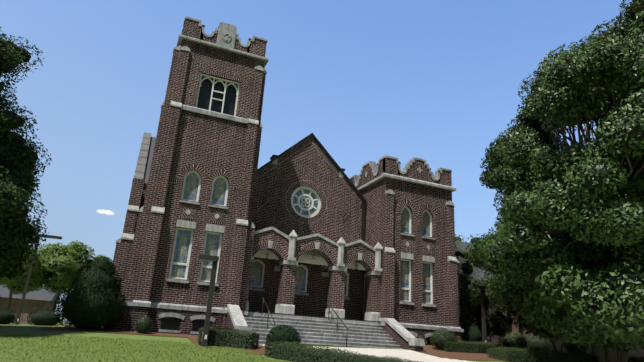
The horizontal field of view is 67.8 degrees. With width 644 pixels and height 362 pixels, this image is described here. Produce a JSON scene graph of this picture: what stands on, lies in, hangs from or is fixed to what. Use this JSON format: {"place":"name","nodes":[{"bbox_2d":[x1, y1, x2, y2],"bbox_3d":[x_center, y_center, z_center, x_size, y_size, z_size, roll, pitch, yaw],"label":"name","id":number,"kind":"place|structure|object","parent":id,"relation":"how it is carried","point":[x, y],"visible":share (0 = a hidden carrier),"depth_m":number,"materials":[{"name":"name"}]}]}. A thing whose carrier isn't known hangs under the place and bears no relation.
{"place":"outdoors","nodes":[
{"label":"outdoors","id":0,"kind":"place"},
{"bbox_2d":[0,132,35,270],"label":"tree","id":1,"kind":"object","parent":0,"point":[24,213],"visible":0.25,"depth_m":16.17,"materials":[{"name":"green plant"}]},
{"bbox_2d":[54,280,125,330],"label":"bush","id":2,"kind":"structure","parent":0,"point":[64,298],"depth_m":17.80,"materials":[{"name":"green plant"}]},
{"bbox_2d":[71,266,121,296],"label":"bush","id":3,"kind":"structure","parent":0,"point":[88,272],"depth_m":18.29,"materials":[{"name":"green plant"}]},
{"bbox_2d":[87,256,115,275],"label":"bush","id":4,"kind":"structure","parent":3,"relation":"on","point":[107,259],"depth_m":18.76,"materials":[{"name":"green plant"}]},
{"bbox_2d":[97,209,112,214],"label":"cloud","id":5,"kind":"structure","parent":0,"point":[106,212],"depth_m":1364.70,"materials":[{"name":"white"}]},
{"bbox_2d":[197,326,259,349],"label":"hedge","id":6,"kind":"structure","parent":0,"point":[254,340],"depth_m":17.17,"materials":[{"name":"green plant"}]},
{"bbox_2d":[0,323,507,361],"bbox_3d":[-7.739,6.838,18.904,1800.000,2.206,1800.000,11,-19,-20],"label":"ground","id":7,"kind":"structure","parent":0,"point":[21,329],"depth_m":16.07,"materials":[{"name":"green plant"}]},
{"bbox_2d":[0,307,17,324],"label":"bush","id":8,"kind":"object","parent":7,"relation":"on","point":[8,318],"depth_m":29.34,"materials":[{"name":"green plant"}]},
{"bbox_2d":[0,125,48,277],"bbox_3d":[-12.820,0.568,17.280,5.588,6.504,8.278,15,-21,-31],"label":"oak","id":9,"kind":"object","parent":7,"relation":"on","point":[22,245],"visible":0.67,"depth_m":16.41,"materials":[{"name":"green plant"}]},
{"bbox_2d":[0,26,51,276],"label":"oak","id":10,"kind":"object","parent":7,"relation":"on","point":[9,49],"visible":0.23,"depth_m":17.31,"materials":[{"name":"green plant"}]},
{"bbox_2d":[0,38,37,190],"bbox_3d":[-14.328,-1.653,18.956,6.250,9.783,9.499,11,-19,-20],"label":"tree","id":11,"kind":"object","parent":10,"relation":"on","point":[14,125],"visible":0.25,"depth_m":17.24,"materials":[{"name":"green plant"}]},
{"bbox_2d":[0,248,51,310],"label":"street tree","id":12,"kind":"object","parent":7,"relation":"on","point":[39,274],"depth_m":43.09,"materials":[{"name":"green plant"}]},
{"bbox_2d":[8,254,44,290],"bbox_3d":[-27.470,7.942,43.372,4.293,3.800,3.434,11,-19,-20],"label":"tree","id":13,"kind":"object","parent":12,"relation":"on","point":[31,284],"visible":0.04,"depth_m":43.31,"materials":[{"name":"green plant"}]},
{"bbox_2d":[0,284,59,323],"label":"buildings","id":14,"kind":"structure","parent":7,"relation":"on","point":[41,299],"depth_m":60.37,"materials":[{"name":"brick"}]},
{"bbox_2d":[15,234,61,324],"bbox_3d":[-20.394,7.105,34.593,1.620,6.450,0.320,11,-19,-20],"label":"lamp","id":15,"kind":"object","parent":7,"relation":"on","point":[26,286],"visible":0.69,"depth_m":34.22,"materials":[{"name":"metal"}]},
{"bbox_2d":[27,309,61,325],"bbox_3d":[-17.068,8.471,29.630,2.048,1.138,1.827,11,-19,-20],"label":"bush","id":16,"kind":"object","parent":7,"relation":"on","point":[50,314],"depth_m":29.13,"materials":[{"name":"green plant"}]},
{"bbox_2d":[34,240,95,311],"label":"street tree","id":17,"kind":"object","parent":7,"relation":"on","point":[59,254],"depth_m":44.85,"materials":[{"name":"green plant"}]},
{"bbox_2d":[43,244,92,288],"bbox_3d":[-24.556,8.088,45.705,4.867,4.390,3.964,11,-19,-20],"label":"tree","id":18,"kind":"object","parent":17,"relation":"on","point":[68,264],"visible":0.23,"depth_m":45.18,"materials":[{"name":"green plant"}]},
{"bbox_2d":[102,132,155,329],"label":"wing","id":19,"kind":"structure","parent":7,"relation":"on","point":[123,249],"depth_m":21.34,"materials":[{"name":"brown brick"}]},
{"bbox_2d":[135,316,152,333],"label":"bush","id":20,"kind":"object","parent":7,"relation":"on","point":[149,318],"depth_m":18.45,"materials":[{"name":"green plant"}]},
{"bbox_2d":[115,16,268,333],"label":"tower","id":21,"kind":"structure","parent":7,"relation":"on","point":[217,97],"depth_m":21.73,"materials":[{"name":"brown brick"}]},
{"bbox_2d":[147,39,264,334],"bbox_3d":[-6.145,0.700,23.794,4.200,14.200,4.245,11,-19,-20],"label":"tower shaft","id":22,"kind":"object","parent":7,"relation":"on","point":[208,145],"visible":0.44,"depth_m":22.04,"materials":[{"name":"brown brick"}]},
{"bbox_2d":[198,254,218,346],"bbox_3d":[-4.238,4.270,17.125,0.720,3.200,0.320,11,-19,-20],"label":"lamp post","id":23,"kind":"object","parent":7,"relation":"on","point":[210,258],"depth_m":17.23,"materials":[{"name":"metal"}]},
{"bbox_2d":[40,327,502,360],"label":"mulch bed","id":24,"kind":"object","parent":7,"relation":"on","point":[427,349],"visible":0.25,"depth_m":19.06,"materials":[{"name":"brown soil"}]},
{"bbox_2d":[429,327,456,349],"bbox_3d":[5.655,7.363,22.293,1.272,1.057,1.264,11,-19,-20],"label":"bush","id":25,"kind":"object","parent":24,"relation":"on","point":[440,339],"depth_m":21.99,"materials":[{"name":"green plant"}]},
{"bbox_2d":[441,340,501,352],"bbox_3d":[6.947,7.736,22.414,3.225,0.643,1.080,11,-19,-20],"label":"hedge","id":26,"kind":"object","parent":24,"relation":"on","point":[470,343],"depth_m":21.91,"materials":[{"name":"green plant"}]},
{"bbox_2d":[461,323,482,343],"bbox_3d":[8.113,8.592,26.616,1.939,1.413,1.953,11,-19,-20],"label":"bush","id":27,"kind":"object","parent":24,"relation":"on","point":[469,334],"depth_m":26.03,"materials":[{"name":"green plant"}]},
{"bbox_2d":[266,325,300,345],"bbox_3d":[-1.376,5.662,17.159,1.284,1.020,1.265,11,-19,-20],"label":"bush","id":28,"kind":"object","parent":7,"relation":"on","point":[275,337],"depth_m":16.87,"materials":[{"name":"green plant"}]},
{"bbox_2d":[226,297,424,352],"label":"steps","id":29,"kind":"structure","parent":7,"relation":"on","point":[392,333],"depth_m":21.39,"materials":[{"name":"concrete"}]},
{"bbox_2d":[264,341,422,361],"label":"hedge","id":30,"kind":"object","parent":7,"relation":"on","point":[268,348],"depth_m":14.86,"materials":[{"name":"green plant"}]},
{"bbox_2d":[263,345,473,361],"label":"walkway","id":31,"kind":"structure","parent":7,"relation":"on","point":[411,354],"depth_m":18.86,"materials":[{"name":"concrete"}]},
{"bbox_2d":[360,177,451,344],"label":"block","id":32,"kind":"structure","parent":7,"relation":"on","point":[418,196],"depth_m":25.62,"materials":[{"name":"brick"}]},
{"bbox_2d":[349,155,463,344],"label":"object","id":33,"kind":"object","parent":32,"relation":"on","point":[417,170],"visible":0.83,"depth_m":25.72,"materials":[{"name":"brick"}]},
{"bbox_2d":[455,234,482,242],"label":"tree","id":34,"kind":"object","parent":7,"relation":"on","point":[468,238],"visible":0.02,"depth_m":68.72,"materials":[{"name":"green plant"}]},
{"bbox_2d":[455,237,479,242],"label":"tree","id":35,"kind":"object","parent":34,"relation":"attached to","point":[473,239],"visible":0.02,"depth_m":68.40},
{"bbox_2d":[455,235,484,326],"bbox_3d":[7.838,6.397,28.884,4.379,7.020,4.127,11,-19,-20],"label":"tree","id":36,"kind":"object","parent":7,"relation":"on","point":[463,280],"depth_m":28.11,"materials":[{"name":"green plant"}]},
{"bbox_2d":[468,284,486,342],"bbox_3d":[8.399,7.292,25.773,0.970,3.300,0.320,11,-19,-20],"label":"lamp","id":37,"kind":"object","parent":7,"relation":"on","point":[483,309],"visible":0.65,"depth_m":25.97,"materials":[{"name":"metal"}]},
{"bbox_2d":[473,303,498,344],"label":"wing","id":38,"kind":"structure","parent":7,"relation":"on","point":[494,339],"depth_m":32.95,"materials":[{"name":"grey"}]},
{"bbox_2d":[460,275,519,342],"bbox_3d":[10.406,8.254,30.042,4.329,4.581,4.049,11,-19,-20],"label":"tree","id":39,"kind":"object","parent":7,"relation":"on","point":[497,323],"depth_m":29.12,"materials":[{"name":"green plant"}]},
{"bbox_2d":[500,332,528,350],"bbox_3d":[12.741,10.639,31.743,1.997,1.307,1.842,11,-19,-20],"label":"bush","id":40,"kind":"object","parent":7,"relation":"on","point":[510,337],"depth_m":31.25,"materials":[{"name":"green plant"}]},
{"bbox_2d":[508,310,564,351],"bbox_3d":[14.103,7.946,29.575,5.084,5.306,5.123,11,-19,-20],"label":"tree","id":41,"kind":"object","parent":7,"relation":"on","point":[555,347],"depth_m":29.66,"materials":[{"name":"green plant"}]},
{"bbox_2d":[526,335,552,350],"bbox_3d":[14.857,11.205,33.053,2.040,1.306,1.806,11,-19,-20],"label":"bush","id":42,"kind":"object","parent":7,"relation":"on","point":[541,343],"depth_m":32.55,"materials":[{"name":"green plant"}]},
{"bbox_2d":[455,241,643,357],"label":"house","id":43,"kind":"structure","parent":7,"relation":"on","point":[638,352],"depth_m":38.91,"materials":[{"name":"brick"}]},
{"bbox_2d":[465,0,643,361],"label":"magnolia","id":44,"kind":"object","parent":7,"relation":"on","point":[615,200],"depth_m":19.59,"materials":[{"name":"green plant"}]},
{"bbox_2d":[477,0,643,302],"bbox_3d":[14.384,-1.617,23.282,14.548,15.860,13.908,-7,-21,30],"label":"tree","id":45,"kind":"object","parent":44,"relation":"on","point":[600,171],"visible":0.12,"depth_m":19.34,"materials":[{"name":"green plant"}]},
{"bbox_2d":[487,345,643,361],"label":"hedge","id":46,"kind":"object","parent":7,"relation":"on","point":[491,352],"depth_m":20.54,"materials":[{"name":"green plant"}]},
{"bbox_2d":[561,342,590,353],"bbox_3d":[17.821,11.594,33.652,2.041,1.323,1.818,11,-19,-20],"label":"bush","id":47,"kind":"object","parent":7,"relation":"on","point":[566,346],"depth_m":33.10,"materials":[{"name":"green plant"}]},
{"bbox_2d":[523,265,643,338],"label":"tree","id":48,"kind":"object","parent":7,"relation":"on","point":[632,276],"visible":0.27,"depth_m":18.25,"materials":[{"name":"green plant"}]},
{"bbox_2d":[512,257,643,351],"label":"magnolia","id":49,"kind":"object","parent":48,"relation":"on","point":[631,337],"visible":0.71,"depth_m":18.69,"materials":[{"name":"green plant"}]},
{"bbox_2d":[248,143,362,319],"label":"gable wall","id":50,"kind":"structure","parent":0,"point":[306,162],"depth_m":25.80,"materials":[{"name":"brown brick"}]},
{"bbox_2d":[249,133,367,299],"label":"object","id":51,"kind":"object","parent":50,"relation":"attached to","point":[303,203],"visible":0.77,"depth_m":26.26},
{"bbox_2d":[246,226,382,324],"bbox_3d":[-0.728,4.778,23.935,7.400,4.140,2.227,11,-19,-20],"label":"porch","id":52,"kind":"object","parent":51,"relation":"attached to","point":[333,260],"visible":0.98,"depth_m":23.51,"materials":[{"name":"brick"}]},
{"bbox_2d":[0,0,632,322],"label":"sky","id":53,"kind":"structure","parent":0,"point":[436,82],"materials":[{"name":"blue"}]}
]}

